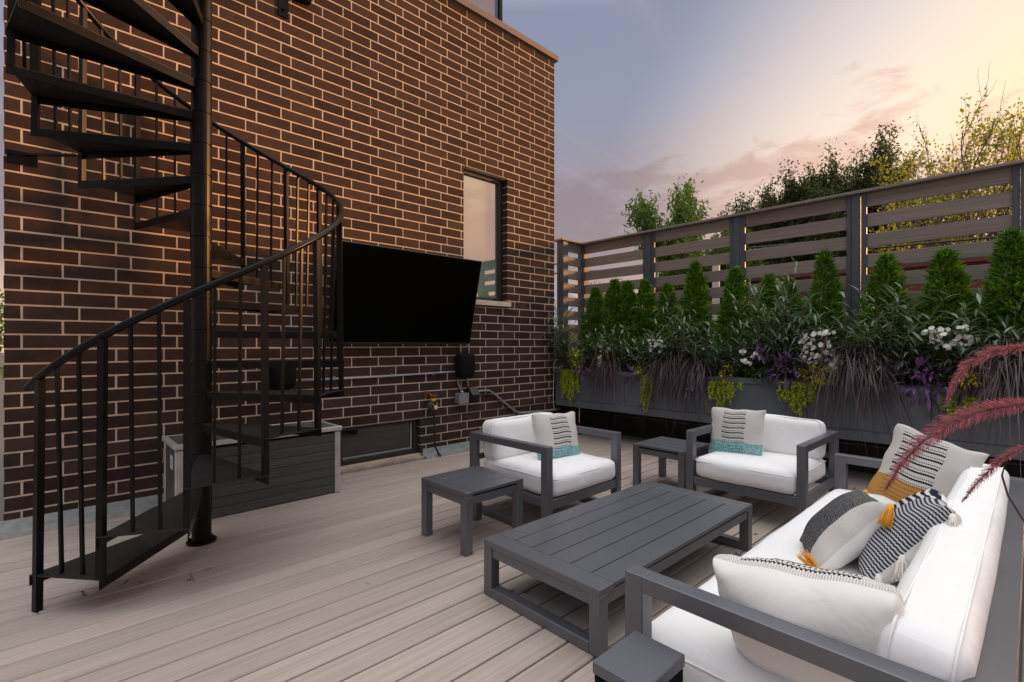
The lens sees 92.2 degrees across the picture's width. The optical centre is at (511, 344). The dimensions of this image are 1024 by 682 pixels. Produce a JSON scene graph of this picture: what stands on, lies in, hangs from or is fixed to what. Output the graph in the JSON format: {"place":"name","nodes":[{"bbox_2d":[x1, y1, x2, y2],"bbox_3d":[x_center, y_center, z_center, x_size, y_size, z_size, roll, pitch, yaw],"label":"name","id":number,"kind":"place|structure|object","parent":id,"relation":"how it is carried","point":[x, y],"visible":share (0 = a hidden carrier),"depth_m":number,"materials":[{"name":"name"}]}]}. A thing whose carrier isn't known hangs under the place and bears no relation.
{"place":"outdoors","nodes":[
{"label":"outdoors","id":0,"kind":"place"},
{"bbox_2d":[0,353,3,521],"bbox_3d":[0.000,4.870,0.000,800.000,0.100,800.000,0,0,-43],"label":"ground","id":1,"kind":"structure","parent":0,"point":[1,441],"depth_m":24.64,"materials":[{"name":"grey"}]},
{"bbox_2d":[0,289,3,379],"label":"tree","id":2,"kind":"object","parent":1,"relation":"on","point":[1,320],"visible":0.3,"depth_m":11.97,"materials":[{"name":"green plant"}]},
{"bbox_2d":[2,0,557,520],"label":"brick building","id":3,"kind":"structure","parent":1,"relation":"on","point":[426,126],"depth_m":4.76,"materials":[{"name":"brown brick"}]},
{"bbox_2d":[7,149,77,166],"bbox_3d":[-3.226,-1.300,3.430,0.502,0.090,0.118,0,0,4],"label":"wall bracket","id":4,"kind":"object","parent":3,"relation":"attached to","point":[22,158],"depth_m":3.42,"materials":[{"name":"black metal"}]},
{"bbox_2d":[0,494,163,539],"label":"metal flashing","id":5,"kind":"object","parent":3,"relation":"attached to","point":[18,527],"depth_m":3.61,"materials":[{"name":"grey metal"}]},
{"bbox_2d":[269,368,296,389],"bbox_3d":[-2.124,0.285,4.561,0.225,0.270,0.160,0,0,-43],"label":"outlet cover","id":6,"kind":"object","parent":3,"relation":"attached to","point":[275,378],"visible":0.53,"depth_m":4.50,"materials":[{"name":"black plastic"}]},
{"bbox_2d":[278,0,311,18],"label":"wall bracket","id":7,"kind":"object","parent":3,"relation":"attached to","point":[283,8],"depth_m":4.64,"materials":[{"name":"black metal"}]},
{"bbox_2d":[296,371,454,381],"bbox_3d":[-1.389,0.337,5.347,2.003,0.052,0.034,0,0,-43],"label":"conduit","id":8,"kind":"object","parent":3,"relation":"attached to","point":[390,375],"visible":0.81,"depth_m":5.33,"materials":[{"name":"grey metal"}]},
{"bbox_2d":[338,419,423,474],"bbox_3d":[-1.616,1.090,5.224,1.485,0.461,0.205,0,0,-43],"label":"window","id":9,"kind":"structure","parent":3,"relation":"in","point":[358,444],"depth_m":5.40,"materials":[{"name":"glass"}]},
{"bbox_2d":[423,391,436,398],"bbox_3d":[-0.947,0.592,5.717,0.158,0.090,0.067,0,0,15],"label":"garden tap","id":10,"kind":"object","parent":3,"relation":"attached to","point":[426,394],"visible":1,"depth_m":5.70,"materials":[{"name":"orange metal"}]},
{"bbox_2d":[427,398,437,409],"bbox_3d":[-0.913,0.696,5.699,0.109,0.136,0.096,0,0,-43],"label":"hose timer","id":11,"kind":"object","parent":10,"relation":"hanging from","point":[432,404],"visible":1,"depth_m":5.67,"materials":[{"name":"grey plastic"}]},
{"bbox_2d":[423,441,483,458],"bbox_3d":[-0.172,1.267,6.462,2.295,0.104,0.082,0,0,-43],"label":"metal flashing","id":12,"kind":"object","parent":3,"relation":"attached to","point":[445,450],"visible":0.33,"depth_m":5.91,"materials":[{"name":"grey metal"}]},
{"bbox_2d":[455,390,468,403],"bbox_3d":[-0.616,0.644,6.032,0.146,0.161,0.098,0,0,-43],"label":"junction box","id":13,"kind":"object","parent":3,"relation":"attached to","point":[462,397],"visible":1,"depth_m":5.99,"materials":[{"name":"grey metal"}]},
{"bbox_2d":[455,354,474,378],"bbox_3d":[-0.574,0.268,6.025,0.240,0.295,0.160,0,0,-43],"label":"outlet cover","id":14,"kind":"object","parent":3,"relation":"attached to","point":[464,365],"visible":1,"depth_m":5.95,"materials":[{"name":"black plastic"}]},
{"bbox_2d":[466,387,479,397],"bbox_3d":[-0.480,0.605,6.140,0.135,0.121,0.128,0,0,-43],"label":"outlet box","id":15,"kind":"object","parent":3,"relation":"attached to","point":[473,391],"visible":0.92,"depth_m":6.12,"materials":[{"name":"grey metal"}]},
{"bbox_2d":[467,0,502,21],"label":"rooftop screen","id":16,"kind":"object","parent":3,"relation":"on","point":[494,8],"depth_m":7.29,"materials":[{"name":"black metal"}]},
{"bbox_2d":[463,169,510,306],"bbox_3d":[-0.366,-1.361,6.419,0.813,1.722,0.185,0,0,-43],"label":"window","id":17,"kind":"structure","parent":3,"relation":"in","point":[483,194],"depth_m":6.51,"materials":[{"name":"clear glass"}]},
{"bbox_2d":[479,389,559,412],"bbox_3d":[0.200,0.780,6.870,0.199,0.399,1.823,0,0,40],"label":"conduit","id":18,"kind":"object","parent":3,"relation":"attached to","point":[508,405],"visible":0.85,"depth_m":6.64,"materials":[{"name":"grey metal"}]},
{"bbox_2d":[616,173,768,318],"bbox_3d":[4.985,0.063,13.269,3.164,9.975,4.357,0,0,36],"label":"tree","id":19,"kind":"object","parent":1,"relation":"on","point":[682,212],"visible":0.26,"depth_m":12.66,"materials":[{"name":"green plant"}]},
{"bbox_2d":[712,265,719,333],"bbox_3d":[4.350,1.455,10.501,0.305,6.730,0.310,0,0,-43],"label":"flue pipe","id":20,"kind":"object","parent":1,"relation":"on","point":[716,284],"depth_m":10.43,"materials":[{"name":"metal"}]},
{"bbox_2d":[710,181,806,266],"bbox_3d":[12.775,-1.487,26.044,4.726,13.156,4.685,0,0,-43],"label":"tree","id":21,"kind":"object","parent":1,"relation":"on","point":[745,205],"visible":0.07,"depth_m":25.03,"materials":[{"name":"green plant"}]},
{"bbox_2d":[754,157,847,263],"bbox_3d":[14.800,-2.303,26.090,4.797,14.825,5.849,0,0,-43],"label":"tree","id":22,"kind":"object","parent":1,"relation":"on","point":[792,194],"visible":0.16,"depth_m":25.04,"materials":[{"name":"green plant"}]},
{"bbox_2d":[772,137,881,260],"bbox_3d":[16.915,-2.717,27.524,5.581,15.697,6.356,0,0,26],"label":"tree","id":23,"kind":"object","parent":1,"relation":"on","point":[822,177],"visible":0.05,"depth_m":25.20,"materials":[{"name":"green plant"}]},
{"bbox_2d":[655,255,1020,334],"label":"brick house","id":24,"kind":"structure","parent":1,"relation":"on","point":[924,265],"depth_m":10.96,"materials":[{"name":"brown brick"}]},
{"bbox_2d":[835,120,936,257],"bbox_3d":[19.034,-2.872,25.514,5.207,15.968,5.098,0,0,-43],"label":"tree","id":25,"kind":"object","parent":1,"relation":"on","point":[882,149],"visible":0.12,"depth_m":24.33,"materials":[{"name":"green plant"}]},
{"bbox_2d":[867,97,1023,253],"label":"tree","id":26,"kind":"object","parent":1,"relation":"on","point":[938,198],"visible":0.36,"depth_m":15.64,"materials":[{"name":"green plant"}]},
{"bbox_2d":[877,115,1023,248],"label":"tree","id":27,"kind":"object","parent":1,"relation":"on","point":[927,152],"visible":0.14,"depth_m":16.82,"materials":[{"name":"green plant"}]},
{"bbox_2d":[901,61,1023,243],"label":"tree","id":28,"kind":"object","parent":1,"relation":"on","point":[1003,139],"visible":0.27,"depth_m":14.72,"materials":[{"name":"green plant"}]},
{"bbox_2d":[0,0,1023,352],"label":"sky","id":29,"kind":"structure","parent":0,"point":[649,94],"materials":[{"name":"blue"}]},
{"bbox_2d":[554,284,579,422],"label":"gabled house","id":30,"kind":"structure","parent":0,"point":[570,295],"depth_m":19.07,"materials":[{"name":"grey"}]},
{"bbox_2d":[554,236,999,273],"bbox_3d":[10.136,-2.105,8.199,26.307,0.288,0.036,0,0,38],"label":"overhead cable","id":31,"kind":"object","parent":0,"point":[990,237],"visible":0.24,"depth_m":9.72,"materials":[{"name":"black rubber"}]},
{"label":"terrace slab","id":32,"kind":"structure","parent":0,"visible":0},
{"bbox_2d":[0,433,1023,681],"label":"deck","id":33,"kind":"structure","parent":32,"relation":"on","point":[282,593],"depth_m":2.54,"materials":[{"name":"beige wood"}]},
{"bbox_2d":[5,0,344,612],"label":"spiral staircase","id":34,"kind":"structure","parent":33,"relation":"on","point":[37,26],"depth_m":3.05,"materials":[{"name":"black metal"}]},
{"bbox_2d":[162,420,341,517],"bbox_3d":[-2.147,1.024,4.151,1.254,0.588,0.517,0,0,-43],"label":"storage box","id":35,"kind":"object","parent":33,"relation":"on","point":[303,467],"visible":0.56,"depth_m":4.03,"materials":[{"name":"grey wood"}]},
{"bbox_2d":[421,465,522,556],"bbox_3d":[-0.275,1.121,3.402,0.503,0.394,0.500,0,0,-43],"label":"side table","id":36,"kind":"object","parent":33,"relation":"on","point":[469,490],"visible":0.96,"depth_m":3.34,"materials":[{"name":"black"}]},
{"bbox_2d":[470,412,620,524],"bbox_3d":[0.271,0.956,3.922,0.870,0.725,0.860,0,0,-43],"label":"armchair","id":37,"kind":"object","parent":33,"relation":"on","point":[511,447],"visible":0.74,"depth_m":3.72,"materials":[{"name":"white fabric"}]},
{"bbox_2d":[531,411,579,460],"bbox_3d":[0.356,0.751,3.955,0.456,0.407,0.162,3,-16,-36],"label":"pillow","id":38,"kind":"object","parent":37,"relation":"on","point":[558,432],"visible":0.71,"depth_m":3.88,"materials":[{"name":"beige fabric"}]},
{"bbox_2d":[484,481,751,657],"bbox_3d":[0.698,1.173,2.885,1.623,0.291,0.753,0,0,-43],"label":"coffee table","id":39,"kind":"object","parent":33,"relation":"on","point":[590,552],"visible":0.98,"depth_m":2.58,"materials":[{"name":"black wood"}]},
{"bbox_2d":[593,631,684,681],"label":"side table","id":40,"kind":"object","parent":33,"relation":"on","point":[635,656],"visible":1,"depth_m":1.27,"materials":[{"name":"black"}]},
{"bbox_2d":[633,436,709,488],"bbox_3d":[1.488,1.122,4.588,0.515,0.394,0.510,0,0,-43],"label":"side table","id":41,"kind":"object","parent":33,"relation":"on","point":[662,448],"visible":0.79,"depth_m":4.52,"materials":[{"name":"black metal"}]},
{"bbox_2d":[686,414,838,515],"bbox_3d":[2.017,0.955,3.979,0.863,0.727,0.870,0,0,-43],"label":"armchair","id":42,"kind":"object","parent":33,"relation":"on","point":[787,466],"visible":0.76,"depth_m":3.82,"materials":[{"name":"white fabric"}]},
{"bbox_2d":[708,407,765,455],"bbox_3d":[1.871,0.741,4.106,0.165,0.416,0.443,17,-13,-42],"label":"pillow","id":43,"kind":"object","parent":42,"relation":"on","point":[738,431],"visible":0.81,"depth_m":4.04,"materials":[{"name":"beige fabric"}]},
{"bbox_2d":[625,453,1023,681],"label":"sofa","id":44,"kind":"object","parent":33,"relation":"on","point":[960,588],"visible":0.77,"depth_m":1.37,"materials":[{"name":"white fabric"}]},
{"bbox_2d":[712,554,903,681],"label":"pillow","id":45,"kind":"object","parent":44,"relation":"on","point":[856,610],"visible":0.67,"depth_m":1.25,"materials":[{"name":"beige fabric"}]},
{"bbox_2d":[796,490,894,569],"bbox_3d":[1.396,0.778,2.087,0.192,0.396,0.492,46,11,22],"label":"pillow","id":46,"kind":"object","parent":44,"relation":"on","point":[838,532],"visible":0.87,"depth_m":1.94,"materials":[{"name":"beige fabric"}]},
{"bbox_2d":[858,489,961,583],"bbox_3d":[1.514,0.765,1.918,0.193,0.449,0.519,45,21,29],"label":"pillow","id":47,"kind":"object","parent":44,"relation":"on","point":[886,555],"visible":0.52,"depth_m":1.80,"materials":[{"name":"black fabric"}]},
{"bbox_2d":[867,424,988,501],"bbox_3d":[2.212,0.695,2.639,0.397,0.425,0.159,25,5,37],"label":"pillow","id":48,"kind":"object","parent":44,"relation":"on","point":[942,467],"visible":0.69,"depth_m":2.60,"materials":[{"name":"beige fabric"}]},
{"bbox_3d":[2.144,1.010,1.152,2.500,0.620,0.530,0,0,-43],"label":"planter box","id":49,"kind":"object","parent":33,"relation":"on","visible":0},
{"bbox_2d":[883,342,1023,522],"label":"fountain grass","id":50,"kind":"object","parent":49,"relation":"in","point":[936,434],"depth_m":0.93,"materials":[{"name":"red"}]},
{"bbox_2d":[554,373,1023,477],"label":"parapet wall","id":51,"kind":"structure","parent":32,"relation":"on","point":[624,425],"depth_m":6.77,"materials":[{"name":"black"}]},
{"bbox_2d":[554,159,1023,365],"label":"privacy fence","id":52,"kind":"object","parent":51,"relation":"on","point":[857,261],"visible":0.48,"depth_m":5.41,"materials":[{"name":"grey paint"}]},
{"bbox_2d":[555,369,1023,460],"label":"planter box","id":53,"kind":"object","parent":51,"relation":"in","point":[754,395],"visible":0.56,"depth_m":4.83,"materials":[{"name":"grey wood"}]},
{"bbox_2d":[540,290,585,376],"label":"willow leaf plant","id":54,"kind":"object","parent":53,"relation":"in","point":[557,339],"visible":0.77,"depth_m":7.20,"materials":[{"name":"green plant"}]},
{"bbox_2d":[559,369,579,405],"bbox_3d":[0.843,0.624,7.066,0.133,0.531,0.378,0,0,-43],"label":"creeping jenny","id":55,"kind":"object","parent":53,"relation":"in","point":[564,383],"visible":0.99,"depth_m":7.05,"materials":[{"name":"green plant"}]},
{"bbox_2d":[551,337,588,374],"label":"willow leaf plant","id":56,"kind":"object","parent":53,"relation":"on","point":[568,365],"visible":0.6,"depth_m":7.14,"materials":[{"name":"green plant"}]},
{"bbox_2d":[567,348,583,370],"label":"leafy plant","id":57,"kind":"object","parent":53,"relation":"in","point":[573,351],"visible":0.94,"depth_m":6.96,"materials":[{"name":"green plant"}]},
{"bbox_2d":[572,354,592,381],"bbox_3d":[0.990,0.340,6.892,0.300,0.414,0.408,0,0,-43],"label":"purple heart","id":58,"kind":"object","parent":53,"relation":"in","point":[580,375],"visible":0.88,"depth_m":6.87,"materials":[{"name":"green plant"}]},
{"bbox_2d":[577,286,605,369],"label":"arborvitae","id":59,"kind":"object","parent":53,"relation":"on","point":[592,318],"visible":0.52,"depth_m":7.24,"materials":[{"name":"green plant"}]},
{"bbox_2d":[570,324,626,370],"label":"willow leaf plant","id":60,"kind":"object","parent":53,"relation":"in","point":[585,349],"visible":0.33,"depth_m":6.84,"materials":[{"name":"plant"}]},
{"bbox_2d":[572,331,638,425],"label":"fountain grass","id":61,"kind":"object","parent":53,"relation":"in","point":[606,368],"depth_m":6.55,"materials":[{"name":"purple"}]},
{"bbox_2d":[590,278,628,357],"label":"arborvitae","id":62,"kind":"object","parent":53,"relation":"on","point":[611,299],"visible":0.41,"depth_m":6.99,"materials":[{"name":"green plant"}]},
{"bbox_2d":[593,324,645,371],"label":"willow leaf plant","id":63,"kind":"object","parent":53,"relation":"on","point":[627,349],"visible":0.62,"depth_m":6.57,"materials":[{"name":"green plant"}]},
{"bbox_2d":[609,280,638,371],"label":"arborvitae","id":64,"kind":"object","parent":53,"relation":"on","point":[628,294],"visible":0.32,"depth_m":6.85,"materials":[{"name":"green plant"}]},
{"bbox_2d":[614,327,667,370],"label":"willow leaf plant","id":65,"kind":"object","parent":53,"relation":"on","point":[641,352],"visible":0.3,"depth_m":6.36,"materials":[{"name":"green plant"}]},
{"bbox_2d":[625,278,656,372],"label":"arborvitae","id":66,"kind":"object","parent":53,"relation":"on","point":[646,291],"visible":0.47,"depth_m":6.63,"materials":[{"name":"green plant"}]},
{"bbox_2d":[640,375,653,411],"bbox_3d":[1.696,0.618,6.162,0.132,0.479,0.218,0,0,-43],"label":"creeping jenny","id":67,"kind":"object","parent":53,"relation":"in","point":[646,397],"visible":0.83,"depth_m":6.14,"materials":[{"name":"green plant"}]},
{"bbox_2d":[628,334,675,372],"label":"willow leaf plant","id":68,"kind":"object","parent":53,"relation":"in","point":[651,358],"visible":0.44,"depth_m":6.15,"materials":[{"name":"plant"}]},
{"bbox_2d":[645,282,679,367],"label":"arborvitae","id":69,"kind":"object","parent":53,"relation":"on","point":[668,289],"visible":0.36,"depth_m":6.40,"materials":[{"name":"green plant"}]},
{"bbox_2d":[625,347,710,432],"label":"fountain grass","id":70,"kind":"object","parent":53,"relation":"in","point":[664,371],"depth_m":5.92,"materials":[{"name":"purple plant"}]},
{"bbox_2d":[644,286,710,366],"bbox_3d":[2.035,-0.133,6.049,0.831,1.189,0.842,0,0,-43],"label":"willow leaf plant","id":71,"kind":"object","parent":53,"relation":"in","point":[675,336],"visible":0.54,"depth_m":5.99,"materials":[{"name":"green plant"}]},
{"bbox_2d":[650,332,726,435],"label":"fountain grass","id":72,"kind":"object","parent":53,"relation":"in","point":[699,373],"depth_m":5.66,"materials":[{"name":"purple plant"}]},
{"bbox_2d":[673,260,719,356],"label":"arborvitae","id":73,"kind":"object","parent":53,"relation":"on","point":[694,278],"visible":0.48,"depth_m":6.10,"materials":[{"name":"green plant"}]},
{"bbox_2d":[675,321,734,376],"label":"willow leaf plant","id":74,"kind":"object","parent":53,"relation":"on","point":[711,340],"visible":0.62,"depth_m":5.72,"materials":[{"name":"green plant"}]},
{"bbox_2d":[707,381,734,407],"bbox_3d":[2.340,0.585,5.483,0.128,0.353,0.318,0,0,-43],"label":"creeping jenny","id":75,"kind":"object","parent":53,"relation":"in","point":[729,396],"visible":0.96,"depth_m":5.47,"materials":[{"name":"green plant"}]},
{"bbox_2d":[702,344,751,380],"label":"willow leaf plant","id":76,"kind":"object","parent":53,"relation":"on","point":[734,364],"visible":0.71,"depth_m":5.52,"materials":[{"name":"green plant"}]},
{"bbox_2d":[710,265,753,376],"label":"arborvitae","id":77,"kind":"object","parent":53,"relation":"on","point":[734,282],"visible":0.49,"depth_m":5.76,"materials":[{"name":"green plant"}]},
{"bbox_2d":[714,314,781,377],"bbox_3d":[2.645,0.062,5.440,0.859,0.798,0.764,0,0,-43],"label":"willow leaf plant","id":78,"kind":"object","parent":53,"relation":"on","point":[744,342],"visible":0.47,"depth_m":5.37,"materials":[{"name":"green plant"}]},
{"bbox_2d":[744,344,771,363],"bbox_3d":[2.579,0.075,5.170,0.278,0.263,0.322,0,0,-43],"label":"purple heart","id":79,"kind":"object","parent":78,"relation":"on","point":[763,349],"visible":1,"depth_m":5.14,"materials":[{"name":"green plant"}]},
{"bbox_2d":[739,348,762,377],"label":"white impatiens","id":80,"kind":"object","parent":53,"relation":"in","point":[742,352],"visible":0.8,"depth_m":5.31,"materials":[{"name":"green plant"}]},
{"bbox_2d":[748,367,775,384],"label":"leafy plant","id":81,"kind":"object","parent":53,"relation":"in","point":[761,373],"visible":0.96,"depth_m":5.15,"materials":[{"name":"green plant"}]},
{"bbox_2d":[739,272,791,377],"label":"arborvitae","id":82,"kind":"object","parent":53,"relation":"on","point":[770,279],"visible":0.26,"depth_m":5.50,"materials":[{"name":"green plant"}]},
{"bbox_2d":[726,254,815,378],"bbox_3d":[2.820,-0.229,5.302,1.030,1.382,0.894,0,0,-43],"label":"willow leaf plant","id":83,"kind":"object","parent":53,"relation":"on","point":[764,310],"visible":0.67,"depth_m":5.22,"materials":[{"name":"green plant"}]},
{"bbox_2d":[556,342,1015,393],"bbox_3d":[3.491,0.222,4.728,0.715,0.558,7.832,0,0,-43],"label":"ground cover","id":84,"kind":"object","parent":53,"relation":"in","point":[709,350],"visible":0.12,"depth_m":5.33,"materials":[{"name":"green plant"}]},
{"bbox_2d":[921,325,974,366],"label":"white impatiens","id":85,"kind":"object","parent":84,"relation":"on","point":[957,337],"visible":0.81,"depth_m":4.13,"materials":[{"name":"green plant"}]},
{"bbox_2d":[765,276,807,379],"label":"arborvitae","id":86,"kind":"object","parent":53,"relation":"on","point":[795,301],"visible":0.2,"depth_m":5.34,"materials":[{"name":"green plant"}]},
{"bbox_2d":[761,346,811,389],"bbox_3d":[2.785,0.242,4.997,0.359,0.476,0.537,0,0,-30],"label":"purple heart","id":87,"kind":"object","parent":53,"relation":"in","point":[776,363],"visible":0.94,"depth_m":4.99,"materials":[{"name":"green plant"}]},
{"bbox_2d":[776,381,816,416],"bbox_3d":[2.855,0.545,4.934,0.134,0.354,0.384,0,0,-43],"label":"creeping jenny","id":88,"kind":"object","parent":53,"relation":"in","point":[793,402],"visible":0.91,"depth_m":4.90,"materials":[{"name":"green plant"}]},
{"bbox_2d":[760,285,848,380],"bbox_3d":[2.983,-0.107,5.042,0.832,1.137,0.840,0,0,-43],"label":"willow leaf plant","id":89,"kind":"object","parent":53,"relation":"in","point":[815,320],"visible":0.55,"depth_m":4.99,"materials":[{"name":"plant"}]},
{"bbox_2d":[798,363,840,387],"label":"leafy plant","id":90,"kind":"object","parent":53,"relation":"in","point":[818,377],"visible":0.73,"depth_m":4.75,"materials":[{"name":"green plant"}]},
{"bbox_2d":[788,327,851,390],"bbox_3d":[3.061,0.140,4.854,0.608,0.641,0.605,0,0,-43],"label":"willow leaf plant","id":91,"kind":"object","parent":53,"relation":"on","point":[817,358],"visible":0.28,"depth_m":4.83,"materials":[{"name":"green plant"}]},
{"bbox_2d":[798,329,841,372],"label":"white impatiens","id":92,"kind":"object","parent":53,"relation":"in","point":[820,344],"visible":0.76,"depth_m":4.81,"materials":[{"name":"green plant"}]},
{"bbox_2d":[795,248,853,380],"bbox_3d":[3.296,-0.288,5.143,0.738,1.455,0.629,0,0,-43],"label":"arborvitae","id":93,"kind":"object","parent":53,"relation":"on","point":[831,297],"visible":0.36,"depth_m":5.09,"materials":[{"name":"green plant"}]},
{"bbox_2d":[782,324,943,453],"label":"fountain grass","id":94,"kind":"object","parent":53,"relation":"in","point":[853,372],"depth_m":4.49,"materials":[{"name":"purple plant"}]},
{"bbox_2d":[852,252,929,385],"bbox_3d":[3.638,-0.228,4.790,0.782,1.336,0.795,0,0,-43],"label":"arborvitae","id":95,"kind":"object","parent":53,"relation":"on","point":[885,271],"visible":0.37,"depth_m":4.70,"materials":[{"name":"green plant"}]},
{"bbox_2d":[831,282,965,393],"bbox_3d":[3.529,-0.053,4.578,1.056,1.028,1.022,0,0,-43],"label":"willow leaf plant","id":96,"kind":"object","parent":53,"relation":"on","point":[889,346],"visible":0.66,"depth_m":4.45,"materials":[{"name":"green plant"}]},
{"bbox_2d":[878,355,969,419],"bbox_3d":[3.508,0.348,4.228,0.354,0.587,0.633,0,0,-43],"label":"purple heart","id":97,"kind":"object","parent":53,"relation":"in","point":[919,362],"visible":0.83,"depth_m":4.18,"materials":[{"name":"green plant"}]},
{"bbox_2d":[878,287,1013,386],"bbox_3d":[3.765,-0.001,4.298,1.074,0.924,0.937,0,0,-43],"label":"willow leaf plant","id":98,"kind":"object","parent":53,"relation":"on","point":[949,335],"visible":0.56,"depth_m":4.20,"materials":[{"name":"green plant"}]},
{"bbox_2d":[902,246,989,387],"bbox_3d":[3.957,-0.222,4.458,0.772,1.328,0.756,0,0,-43],"label":"arborvitae","id":99,"kind":"object","parent":53,"relation":"in","point":[945,263],"visible":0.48,"depth_m":4.39,"materials":[{"name":"green plant"}]},
{"bbox_2d":[937,394,981,428],"bbox_3d":[3.683,0.555,4.058,0.133,0.294,0.286,0,0,-43],"label":"creeping jenny","id":100,"kind":"object","parent":53,"relation":"in","point":[954,401],"visible":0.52,"depth_m":4.04,"materials":[{"name":"green plant"}]},
{"bbox_2d":[911,323,1023,475],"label":"fountain grass","id":101,"kind":"object","parent":53,"relation":"in","point":[1014,370],"depth_m":3.83,"materials":[{"name":"red"}]},
{"bbox_2d":[955,370,981,394],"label":"leafy plant","id":102,"kind":"object","parent":53,"relation":"in","point":[967,374],"visible":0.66,"depth_m":3.96,"materials":[{"name":"yellow plant"}]},
{"bbox_2d":[928,300,1023,388],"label":"willow leaf plant","id":103,"kind":"object","parent":53,"relation":"on","point":[977,339],"visible":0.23,"depth_m":3.99,"materials":[{"name":"green plant"}]},
{"bbox_2d":[963,225,1023,389],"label":"arborvitae","id":104,"kind":"object","parent":53,"relation":"on","point":[1007,244],"visible":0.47,"depth_m":4.11,"materials":[{"name":"green plant"}]},
{"bbox_2d":[577,409,1023,465],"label":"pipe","id":105,"kind":"object","parent":51,"relation":"attached to","point":[987,460],"visible":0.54,"depth_m":6.33,"materials":[{"name":"grey metal"}]},
{"bbox_3d":[-1.194,-0.455,5.443,0.500,0.450,0.162,0,0,-43],"label":"wall mount","id":106,"kind":"object","parent":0,"visible":0},
{"bbox_2d":[326,240,481,343],"bbox_3d":[-1.100,-0.501,5.344,1.764,1.009,0.078,0,14,-43],"label":"television","id":107,"kind":"object","parent":106,"relation":"attached to","point":[396,296],"visible":0.86,"depth_m":5.25,"materials":[{"name":"black plastic"}]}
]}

